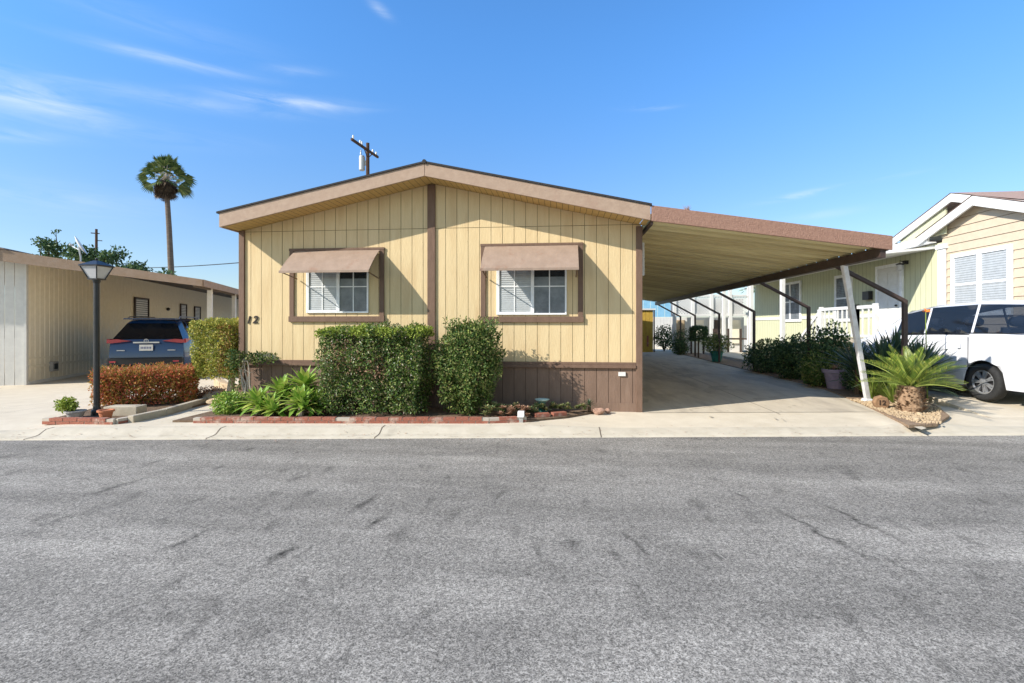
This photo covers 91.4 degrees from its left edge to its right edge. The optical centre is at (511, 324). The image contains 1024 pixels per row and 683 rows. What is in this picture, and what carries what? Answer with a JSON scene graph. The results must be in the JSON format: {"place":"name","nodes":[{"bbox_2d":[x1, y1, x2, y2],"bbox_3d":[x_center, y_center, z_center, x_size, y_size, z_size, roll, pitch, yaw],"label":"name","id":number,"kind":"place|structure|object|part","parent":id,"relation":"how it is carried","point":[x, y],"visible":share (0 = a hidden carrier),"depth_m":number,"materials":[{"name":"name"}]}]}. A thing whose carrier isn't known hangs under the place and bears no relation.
{"place":"outdoors","nodes":[
{"label":"outdoors","id":0,"kind":"place"},
{"bbox_2d":[0,435,1023,682],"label":"road","id":1,"kind":"structure","parent":0,"point":[756,559],"depth_m":3.36,"materials":[{"name":"grey asphalt"}]},
{"bbox_2d":[0,423,1023,440],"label":"kerb","id":2,"kind":"structure","parent":1,"relation":"on","point":[312,432],"depth_m":7.19,"materials":[{"name":"concrete"}]},
{"bbox_2d":[24,425,928,439],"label":"kerb joints","id":3,"kind":"object","parent":2,"relation":"on","point":[380,431],"visible":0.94,"depth_m":7.16,"materials":[{"name":"grey concrete"}]},
{"bbox_2d":[0,340,1023,429],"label":"pavement","id":4,"kind":"structure","parent":0,"point":[25,415],"depth_m":8.04,"materials":[{"name":"concrete"}]},
{"bbox_2d":[42,416,127,424],"bbox_3d":[-6.431,1.444,7.530,1.265,0.098,0.290,0,0,-6],"label":"brick edging","id":5,"kind":"object","parent":4,"relation":"on","point":[80,420],"visible":0.92,"depth_m":7.48,"materials":[{"name":"red brick"}]},
{"bbox_2d":[0,247,238,385],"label":"mobile home","id":6,"kind":"object","parent":4,"relation":"on","point":[46,318],"visible":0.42,"depth_m":13.79,"materials":[{"name":"beige"}]},
{"bbox_2d":[69,236,86,261],"bbox_3d":[-11.604,-1.949,13.447,0.590,0.864,0.334,0,0,31],"label":"satellite dish","id":7,"kind":"object","parent":6,"relation":"attached to","point":[80,245],"visible":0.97,"depth_m":13.42,"materials":[{"name":"white plastic"}]},
{"bbox_2d":[134,297,149,317],"bbox_3d":[-13.812,-0.617,18.665,0.050,0.800,1.200,0,0,-16],"label":"window","id":8,"kind":"structure","parent":6,"relation":"in","point":[141,306],"depth_m":18.66,"materials":[{"name":"brown metal"}]},
{"bbox_2d":[180,304,186,318],"bbox_3d":[-15.030,-0.592,22.893,0.050,0.750,0.800,0,0,-16],"label":"window","id":9,"kind":"structure","parent":6,"relation":"in","point":[183,307],"depth_m":22.90,"materials":[{"name":"grey glass"}]},
{"bbox_2d":[194,306,200,319],"bbox_3d":[-15.575,-0.567,24.767,0.050,0.700,0.900,0,0,-16],"label":"window","id":10,"kind":"structure","parent":6,"relation":"in","point":[197,310],"depth_m":24.78,"materials":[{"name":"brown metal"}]},
{"bbox_2d":[60,396,206,417],"bbox_3d":[-6.712,1.473,9.012,2.050,0.040,2.600,0,0,6],"label":"planting bed","id":11,"kind":"object","parent":4,"relation":"on","point":[150,407],"visible":0.15,"depth_m":8.91,"materials":[{"name":"soil"}]},
{"bbox_2d":[52,395,86,416],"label":"potted plant","id":12,"kind":"object","parent":11,"relation":"on","point":[68,406],"visible":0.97,"depth_m":7.75,"materials":[{"name":"green plant"}]},
{"bbox_2d":[78,258,114,415],"bbox_3d":[-6.692,0.200,8.056,0.330,2.567,0.330,0,0,6],"label":"lamp post","id":13,"kind":"object","parent":11,"relation":"on","point":[96,271],"visible":0.95,"depth_m":8.02,"materials":[{"name":"black metal"}]},
{"bbox_2d":[96,409,114,417],"bbox_3d":[-6.246,1.378,7.690,0.224,0.150,0.224,0,0,6],"label":"flower pot","id":14,"kind":"object","parent":11,"relation":"on","point":[105,412],"visible":0.85,"depth_m":7.63,"materials":[{"name":"ceramic"}]},
{"bbox_2d":[104,404,146,415],"bbox_3d":[-6.247,1.375,8.082,0.520,0.156,0.240,0,0,-1],"label":"block planter","id":15,"kind":"object","parent":11,"relation":"on","point":[124,410],"visible":0.77,"depth_m":7.97,"materials":[{"name":"concrete"}]},
{"bbox_2d":[87,362,200,406],"bbox_3d":[-6.786,1.096,9.345,1.722,0.799,1.229,0,0,-30],"label":"hedge","id":16,"kind":"object","parent":11,"relation":"on","point":[118,385],"visible":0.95,"depth_m":9.05,"materials":[{"name":"orange plant"}]},
{"bbox_2d":[107,316,218,369],"bbox_3d":[-10.352,0.618,15.452,2.180,1.731,4.695,0,0,-16],"label":"parked car","id":17,"kind":"object","parent":4,"relation":"on","point":[143,340],"visible":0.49,"depth_m":13.46,"materials":[{"name":"blue paint"}]},
{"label":"rear window","id":18,"kind":"part","parent":17,"relation":"part of","materials":[{"name":"black glass"}]},
{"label":"side window","id":19,"kind":"part","parent":17,"relation":"part of","materials":[{"name":"black glass"}]},
{"bbox_2d":[128,397,207,422],"bbox_3d":[-5.809,1.431,9.020,0.210,0.114,2.863,0,0,-3],"label":"concrete edging","id":20,"kind":"object","parent":4,"relation":"on","point":[159,412],"visible":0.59,"depth_m":8.18,"materials":[{"name":"grey concrete"}]},
{"bbox_2d":[214,377,238,390],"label":"stone wall","id":21,"kind":"structure","parent":4,"relation":"on","point":[218,383],"depth_m":10.97,"materials":[{"name":"beige stone"}]},
{"bbox_2d":[351,135,378,174],"bbox_3d":[-8.844,-4.717,29.828,0.685,12.400,3.113,0,0,6],"label":"utility pole","id":22,"kind":"object","parent":4,"relation":"on","point":[363,162],"visible":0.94,"depth_m":29.91,"materials":[{"name":"brown wood"}]},
{"bbox_2d":[173,404,593,421],"bbox_3d":[-1.777,1.473,8.107,6.650,0.040,1.660,0,0,6],"label":"planting bed","id":23,"kind":"object","parent":4,"relation":"on","point":[439,412],"visible":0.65,"depth_m":8.12,"materials":[{"name":"soil"}]},
{"bbox_2d":[209,390,250,414],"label":"leafy shrub","id":24,"kind":"object","parent":23,"relation":"on","point":[222,403],"visible":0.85,"depth_m":8.15,"materials":[{"name":"green plant"}]},
{"bbox_2d":[223,348,280,402],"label":"shrub","id":25,"kind":"object","parent":23,"relation":"on","point":[238,355],"visible":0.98,"depth_m":8.92,"materials":[{"name":"green plant"}]},
{"bbox_2d":[227,386,278,415],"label":"agave","id":26,"kind":"object","parent":23,"relation":"on","point":[254,394],"visible":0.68,"depth_m":8.08,"materials":[{"name":"green plant"}]},
{"bbox_2d":[247,392,288,416],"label":"agave","id":27,"kind":"object","parent":23,"relation":"on","point":[271,406],"visible":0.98,"depth_m":7.87,"materials":[{"name":"green plant"}]},
{"bbox_2d":[258,373,300,407],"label":"agave","id":28,"kind":"object","parent":23,"relation":"on","point":[283,382],"visible":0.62,"depth_m":8.42,"materials":[{"name":"green plant"}]},
{"bbox_2d":[276,383,322,416],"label":"agave","id":29,"kind":"object","parent":23,"relation":"on","point":[301,397],"visible":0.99,"depth_m":7.86,"materials":[{"name":"green plant"}]},
{"bbox_2d":[277,366,327,410],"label":"agave","id":30,"kind":"object","parent":23,"relation":"on","point":[307,378],"visible":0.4,"depth_m":8.39,"materials":[{"name":"green plant"}]},
{"bbox_2d":[295,387,339,416],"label":"agave","id":31,"kind":"object","parent":23,"relation":"on","point":[320,409],"visible":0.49,"depth_m":8.03,"materials":[{"name":"green plant"}]},
{"bbox_2d":[193,416,526,423],"bbox_3d":[-2.297,1.444,7.585,5.042,0.099,0.196,0,0,-1],"label":"brick edging","id":32,"kind":"object","parent":23,"relation":"on","point":[375,420],"visible":0.96,"depth_m":7.53,"materials":[{"name":"red brick"}]},
{"bbox_2d":[312,321,436,414],"bbox_3d":[-2.261,0.707,8.274,1.900,1.583,1.141,0,0,6],"label":"hedge","id":33,"kind":"object","parent":23,"relation":"on","point":[351,390],"visible":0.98,"depth_m":7.97,"materials":[{"name":"green plant"}]},
{"bbox_2d":[425,315,505,415],"bbox_3d":[-0.755,0.676,8.164,1.328,1.703,1.002,0,0,6],"label":"shrub","id":34,"kind":"object","parent":23,"relation":"on","point":[469,356],"visible":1,"depth_m":7.95,"materials":[{"name":"green plant"}]},
{"bbox_2d":[479,404,496,414],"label":"succulent","id":35,"kind":"object","parent":23,"relation":"on","point":[488,408],"visible":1,"depth_m":7.78,"materials":[{"name":"green plant"}]},
{"bbox_2d":[490,401,506,413],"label":"succulent","id":36,"kind":"object","parent":23,"relation":"on","point":[494,403],"visible":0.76,"depth_m":7.99,"materials":[{"name":"green plant"}]},
{"bbox_2d":[498,405,516,413],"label":"dry plant","id":37,"kind":"object","parent":23,"relation":"on","point":[511,408],"visible":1,"depth_m":7.75,"materials":[{"name":"brown plant"}]},
{"bbox_2d":[506,402,520,411],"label":"succulent","id":38,"kind":"object","parent":23,"relation":"on","point":[513,404],"visible":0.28,"depth_m":8.03,"materials":[{"name":"green plant"}]},
{"bbox_2d":[518,411,524,422],"bbox_3d":[0.139,1.403,7.624,0.100,0.180,0.100,0,0,6],"label":"path light","id":39,"kind":"object","parent":23,"relation":"on","point":[521,414],"visible":1,"depth_m":7.59,"materials":[{"name":"white plastic"}]},
{"bbox_2d":[514,404,530,415],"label":"dry plant","id":40,"kind":"object","parent":23,"relation":"on","point":[523,408],"visible":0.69,"depth_m":7.86,"materials":[{"name":"brown plant"}]},
{"bbox_2d":[526,404,540,412],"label":"succulent","id":41,"kind":"object","parent":23,"relation":"on","point":[534,409],"visible":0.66,"depth_m":8.02,"materials":[{"name":"plant"}]},
{"bbox_2d":[531,402,551,409],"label":"succulent","id":42,"kind":"object","parent":23,"relation":"on","point":[542,405],"visible":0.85,"depth_m":8.18,"materials":[{"name":"plant"}]},
{"bbox_2d":[535,398,548,412],"bbox_3d":[0.500,1.352,8.322,0.250,0.242,0.250,0,0,6],"label":"bird bath","id":43,"kind":"object","parent":23,"relation":"on","point":[543,400],"visible":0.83,"depth_m":8.27,"materials":[{"name":"teal ceramic"}]},
{"bbox_2d":[534,412,549,417],"bbox_3d":[0.471,1.423,7.923,0.240,0.060,0.100,0,0,-14],"label":"brick","id":44,"kind":"object","parent":23,"relation":"on","point":[543,414],"visible":1,"depth_m":7.88,"materials":[{"name":"red brick"}]},
{"bbox_2d":[548,401,561,408],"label":"succulent","id":45,"kind":"object","parent":23,"relation":"on","point":[553,405],"visible":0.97,"depth_m":8.29,"materials":[{"name":"green plant"}]},
{"bbox_2d":[551,411,566,416],"bbox_3d":[0.751,1.423,8.015,0.240,0.060,0.100,0,0,-23],"label":"brick","id":46,"kind":"object","parent":23,"relation":"on","point":[559,413],"visible":1,"depth_m":7.97,"materials":[{"name":"red brick"}]},
{"bbox_2d":[561,402,572,408],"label":"succulent","id":47,"kind":"object","parent":23,"relation":"on","point":[567,406],"visible":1,"depth_m":8.16,"materials":[{"name":"green plant"}]},
{"bbox_2d":[574,403,587,409],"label":"succulent","id":48,"kind":"object","parent":23,"relation":"on","point":[581,405],"visible":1,"depth_m":8.31,"materials":[{"name":"green plant"}]},
{"bbox_2d":[585,398,593,411],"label":"spiky plant","id":49,"kind":"object","parent":23,"relation":"on","point":[589,404],"visible":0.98,"depth_m":8.35,"materials":[{"name":"green plant"}]},
{"bbox_2d":[592,408,604,414],"bbox_3d":[1.433,1.437,8.297,0.212,0.132,0.139,0,0,14],"label":"rock","id":50,"kind":"object","parent":23,"relation":"on","point":[598,411],"visible":1,"depth_m":8.25,"materials":[{"name":"stone"}]},
{"bbox_2d":[216,159,651,411],"bbox_3d":[-0.511,-0.642,17.803,7.440,4.250,19.072,0,0,6],"label":"mobile home","id":51,"kind":"object","parent":4,"relation":"on","point":[549,276],"visible":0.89,"depth_m":8.75,"materials":[{"name":"yellow wood"}]},
{"bbox_2d":[306,272,368,312],"bbox_3d":[-3.161,-0.692,9.041,1.170,0.950,0.032,0,0,6],"label":"window","id":52,"kind":"structure","parent":51,"relation":"in","point":[332,292],"depth_m":9.04,"materials":[{"name":"white plastic"}]},
{"bbox_2d":[496,270,566,314],"bbox_3d":[0.337,-0.672,8.692,1.220,0.990,0.032,0,0,6],"label":"window","id":53,"kind":"structure","parent":51,"relation":"in","point":[518,292],"depth_m":8.70,"materials":[{"name":"white plastic"}]},
{"bbox_2d":[13,358,1003,417],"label":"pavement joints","id":54,"kind":"object","parent":4,"relation":"on","point":[683,412],"visible":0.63,"depth_m":9.13,"materials":[{"name":"grey concrete"}]},
{"bbox_2d":[642,308,655,351],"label":"shed","id":55,"kind":"structure","parent":4,"relation":"on","point":[648,330],"depth_m":27.29,"materials":[{"name":"yellow wood"}]},
{"bbox_2d":[642,300,678,347],"bbox_3d":[9.130,-0.167,32.252,3.350,3.300,0.100,0,0,6],"label":"panel fence","id":56,"kind":"object","parent":4,"relation":"on","point":[663,317],"visible":0.2,"depth_m":32.18,"materials":[{"name":"white"}]},
{"bbox_2d":[655,324,671,350],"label":"shrub","id":57,"kind":"object","parent":4,"relation":"on","point":[665,340],"visible":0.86,"depth_m":28.15,"materials":[{"name":"green plant"}]},
{"bbox_2d":[687,329,746,353],"bbox_3d":[10.303,0.833,25.140,2.900,1.300,0.080,0,0,6],"label":"fence","id":58,"kind":"object","parent":4,"relation":"on","point":[740,338],"visible":0.41,"depth_m":25.05,"materials":[{"name":"white metal"}]},
{"bbox_2d":[684,355,924,429],"bbox_3d":[7.535,1.477,16.620,0.777,0.001,19.424,0,0,8],"label":"driveway edge","id":59,"kind":"object","parent":4,"relation":"on","point":[853,402],"visible":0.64,"depth_m":11.11,"materials":[{"name":"concrete"}]},
{"bbox_2d":[683,353,948,427],"bbox_3d":[8.148,1.473,16.641,1.904,0.040,19.303,0,0,9],"label":"planting bed","id":60,"kind":"object","parent":4,"relation":"on","point":[847,393],"visible":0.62,"depth_m":10.76,"materials":[{"name":"beige gravel"}]},
{"bbox_2d":[670,328,688,352],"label":"potted plant","id":61,"kind":"object","parent":60,"relation":"on","point":[681,333],"visible":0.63,"depth_m":25.77,"materials":[{"name":"green plant"}]},
{"bbox_2d":[670,338,691,354],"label":"shrub","id":62,"kind":"object","parent":60,"relation":"on","point":[680,350],"visible":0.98,"depth_m":24.59,"materials":[{"name":"green plant"}]},
{"bbox_2d":[688,325,708,357],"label":"topiary","id":63,"kind":"object","parent":60,"relation":"on","point":[701,330],"visible":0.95,"depth_m":22.04,"materials":[{"name":"green plant"}]},
{"bbox_2d":[699,333,734,361],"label":"potted plant","id":64,"kind":"object","parent":60,"relation":"on","point":[712,343],"visible":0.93,"depth_m":19.71,"materials":[{"name":"green plant"}]},
{"bbox_2d":[741,337,797,372],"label":"shrub","id":65,"kind":"object","parent":60,"relation":"on","point":[760,356],"visible":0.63,"depth_m":15.33,"materials":[{"name":"green plant"}]},
{"bbox_2d":[642,205,907,400],"bbox_3d":[5.514,-0.189,17.141,4.712,3.455,18.850,0,0,6],"label":"carport","id":66,"kind":"object","parent":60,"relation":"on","point":[690,254],"visible":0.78,"depth_m":9.29,"materials":[{"name":"brown metal"}]},
{"bbox_2d":[766,332,812,378],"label":"shrub","id":67,"kind":"object","parent":60,"relation":"on","point":[786,361],"visible":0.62,"depth_m":13.57,"materials":[{"name":"green plant"}]},
{"bbox_2d":[795,349,843,386],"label":"shrub","id":68,"kind":"object","parent":60,"relation":"on","point":[815,374],"visible":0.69,"depth_m":11.79,"materials":[{"name":"green plant"}]},
{"bbox_2d":[796,319,853,383],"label":"shrub","id":69,"kind":"object","parent":60,"relation":"on","point":[822,345],"visible":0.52,"depth_m":12.04,"materials":[{"name":"green plant"}]},
{"bbox_2d":[821,363,846,388],"bbox_3d":[7.428,1.155,11.468,0.581,0.596,0.580,0,0,6],"label":"flower pot","id":70,"kind":"object","parent":60,"relation":"on","point":[834,384],"visible":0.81,"depth_m":11.33,"materials":[{"name":"grey plastic"}]},
{"bbox_2d":[816,341,899,394],"bbox_3d":[7.230,0.886,10.436,1.776,1.202,1.835,0,0,6],"label":"sword plant","id":71,"kind":"object","parent":60,"relation":"on","point":[854,366],"visible":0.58,"depth_m":10.46,"materials":[{"name":"green plant"}]},
{"bbox_2d":[839,363,879,391],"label":"shrub","id":72,"kind":"object","parent":60,"relation":"on","point":[845,377],"visible":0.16,"depth_m":10.94,"materials":[{"name":"green plant"}]},
{"bbox_2d":[824,335,900,396],"bbox_3d":[7.343,0.816,9.867,1.948,1.341,1.801,0,0,6],"label":"sword plant","id":73,"kind":"object","parent":60,"relation":"on","point":[882,346],"visible":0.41,"depth_m":9.81,"materials":[{"name":"green plant"}]},
{"bbox_2d":[848,372,892,398],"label":"grass clump","id":74,"kind":"object","parent":60,"relation":"on","point":[873,393],"visible":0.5,"depth_m":9.63,"materials":[{"name":"green plant"}]},
{"bbox_2d":[872,395,889,407],"bbox_3d":[6.462,1.358,8.755,0.250,0.250,0.110,0,0,18],"label":"rock","id":75,"kind":"object","parent":60,"relation":"on","point":[879,401],"visible":1,"depth_m":8.72,"materials":[{"name":"brown stone"}]},
{"bbox_2d":[869,377,900,402],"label":"grass clump","id":76,"kind":"object","parent":60,"relation":"on","point":[890,392],"visible":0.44,"depth_m":9.23,"materials":[{"name":"green plant"}]},
{"bbox_2d":[850,398,941,423],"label":"gravel","id":77,"kind":"structure","parent":60,"relation":"on","point":[927,415],"depth_m":8.17,"materials":[{"name":"beige gravel"}]},
{"bbox_2d":[837,324,967,390],"bbox_3d":[7.826,0.732,10.169,2.067,1.508,2.117,0,0,30],"label":"sword plant","id":78,"kind":"object","parent":60,"relation":"on","point":[896,336],"visible":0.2,"depth_m":10.13,"materials":[{"name":"green plant"}]},
{"bbox_2d":[858,345,968,412],"bbox_3d":[6.735,0.903,8.453,1.481,1.159,1.526,0,0,35],"label":"sago palm","id":79,"kind":"object","parent":60,"relation":"on","point":[910,398],"visible":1,"depth_m":8.30,"materials":[{"name":"green plant"}]},
{"bbox_2d":[871,337,979,398],"bbox_3d":[7.598,0.843,9.399,1.757,1.287,1.757,0,0,6],"label":"sword plant","id":80,"kind":"object","parent":60,"relation":"on","point":[915,346],"visible":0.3,"depth_m":9.30,"materials":[{"name":"green plant"}]},
{"bbox_2d":[722,191,1023,363],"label":"mobile home","id":81,"kind":"object","parent":4,"relation":"on","point":[958,247],"visible":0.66,"depth_m":13.26,"materials":[{"name":"yellow"}]},
{"bbox_2d":[785,280,801,321],"bbox_3d":[11.846,-0.977,21.277,0.060,1.680,1.900,0,0,6],"label":"window","id":82,"kind":"structure","parent":81,"relation":"in","point":[793,311],"depth_m":20.98,"materials":[{"name":"white glass"}]},
{"bbox_2d":[834,275,852,321],"bbox_3d":[11.445,-0.927,17.272,0.060,1.620,1.050,0,0,6],"label":"window","id":83,"kind":"structure","parent":81,"relation":"in","point":[839,292],"depth_m":17.44,"materials":[{"name":"white glass"}]},
{"bbox_2d":[878,267,898,330],"bbox_3d":[11.170,-0.667,14.862,0.122,2.060,1.000,0,0,6],"label":"door","id":84,"kind":"structure","parent":81,"relation":"in","point":[888,278],"depth_m":14.81,"materials":[{"name":"white paint"}]},
{"bbox_2d":[950,244,1012,303],"bbox_3d":[10.848,-0.982,11.598,0.060,1.530,1.680,0,0,6],"label":"window","id":85,"kind":"structure","parent":81,"relation":"in","point":[986,274],"depth_m":11.51,"materials":[{"name":"white plastic"}]},
{"bbox_2d":[922,309,930,400],"bbox_3d":[7.912,0.562,9.557,0.161,1.784,0.096,0,0,6],"label":"sign post","id":86,"kind":"object","parent":4,"relation":"on","point":[925,310],"visible":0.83,"depth_m":9.56,"materials":[{"name":"white metal"}]},
{"bbox_2d":[890,343,976,397],"bbox_3d":[8.001,0.908,9.694,1.761,1.157,1.556,0,0,6],"label":"sword plant","id":87,"kind":"object","parent":4,"relation":"on","point":[930,356],"visible":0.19,"depth_m":9.57,"materials":[{"name":"green plant"}]},
{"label":"planting bed","id":88,"kind":"structure","parent":4,"relation":"on","visible":0},
{"bbox_2d":[190,385,226,398],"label":"dry shrub","id":89,"kind":"object","parent":88,"relation":"on","point":[200,394],"visible":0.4,"depth_m":9.94,"materials":[{"name":"beige plant"}]},
{"bbox_2d":[187,317,238,394],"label":"topiary","id":90,"kind":"object","parent":88,"relation":"on","point":[223,329],"visible":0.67,"depth_m":9.28,"materials":[{"name":"green plant"}]},
{"bbox_2d":[204,391,222,394],"bbox_3d":[-5.895,1.385,9.883,0.423,0.154,0.258,0,0,14],"label":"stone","id":91,"kind":"object","parent":88,"relation":"on","point":[216,392],"visible":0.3,"depth_m":9.81,"materials":[{"name":"grey stone"}]},
{"bbox_2d":[0,0,1023,325],"label":"sky","id":92,"kind":"structure","parent":0,"point":[852,115],"materials":[{"name":"blue"}]},
{"bbox_2d":[671,286,748,352],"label":"lattice patio","id":93,"kind":"structure","parent":0,"point":[734,325],"depth_m":26.50,"materials":[{"name":"white paint"}]},
{"bbox_2d":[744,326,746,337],"bbox_3d":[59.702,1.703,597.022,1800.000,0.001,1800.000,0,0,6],"label":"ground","id":94,"kind":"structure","parent":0,"point":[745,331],"depth_m":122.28,"materials":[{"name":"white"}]},
{"bbox_2d":[30,229,74,258],"bbox_3d":[-35.023,-2.820,37.764,2.777,9.015,2.677,0,0,6],"label":"leafy tree","id":95,"kind":"object","parent":94,"relation":"on","point":[49,245],"visible":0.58,"depth_m":37.48,"materials":[{"name":"green plant"}]},
{"bbox_2d":[57,242,132,266],"bbox_3d":[-31.507,-2.288,37.896,3.842,7.952,3.599,0,0,6],"label":"leafy tree","id":96,"kind":"object","parent":94,"relation":"on","point":[108,257],"visible":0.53,"depth_m":37.42,"materials":[{"name":"green plant"}]},
{"bbox_2d":[92,229,101,253],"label":"utility pole","id":97,"kind":"object","parent":94,"relation":"on","point":[96,233],"visible":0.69,"depth_m":69.83,"materials":[{"name":"brown wood"}]},
{"bbox_2d":[149,262,238,267],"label":"power line","id":98,"kind":"object","parent":97,"relation":"attached to","point":[194,265],"visible":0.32,"depth_m":46.72,"materials":[{"name":"black plastic"}]},
{"bbox_2d":[110,259,157,272],"bbox_3d":[-29.125,-1.750,38.161,3.438,6.877,3.434,0,0,6],"label":"leafy tree","id":99,"kind":"object","parent":94,"relation":"on","point":[136,266],"visible":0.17,"depth_m":38.14,"materials":[{"name":"green plant"}]},
{"bbox_2d":[135,153,197,274],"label":"fan palm","id":100,"kind":"object","parent":94,"relation":"on","point":[164,188],"visible":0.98,"depth_m":45.00,"materials":[{"name":"green plant"}]},
{"bbox_2d":[158,267,176,275],"bbox_3d":[-27.316,-1.361,38.308,2.705,6.102,2.596,0,0,-38],"label":"leafy tree","id":101,"kind":"object","parent":94,"relation":"on","point":[168,271],"visible":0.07,"depth_m":38.19,"materials":[{"name":"green plant"}]},
{"bbox_2d":[642,353,872,412],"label":"driveway","id":102,"kind":"structure","parent":0,"point":[668,391],"depth_m":10.97,"materials":[{"name":"concrete"}]},
{"bbox_2d":[642,364,795,419],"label":"driveway stains","id":103,"kind":"object","parent":102,"relation":"on","point":[688,382],"visible":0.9,"depth_m":13.05,"materials":[{"name":"concrete"}]},
{"bbox_2d":[704,352,1023,417],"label":"side driveway","id":104,"kind":"structure","parent":0,"point":[1010,404],"depth_m":9.16,"materials":[{"name":"concrete"}]},
{"bbox_2d":[853,300,1023,400],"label":"minivan","id":105,"kind":"object","parent":104,"relation":"on","point":[987,337],"visible":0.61,"depth_m":9.22,"materials":[{"name":"white paint"}]},
{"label":"side window","id":106,"kind":"part","parent":105,"relation":"part of","materials":[{"name":"black glass"}]},
{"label":"side window","id":107,"kind":"part","parent":105,"relation":"part of","materials":[{"name":"black glass"}]},
{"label":"side window","id":108,"kind":"part","parent":105,"relation":"part of","materials":[{"name":"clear glass"}]}
]}

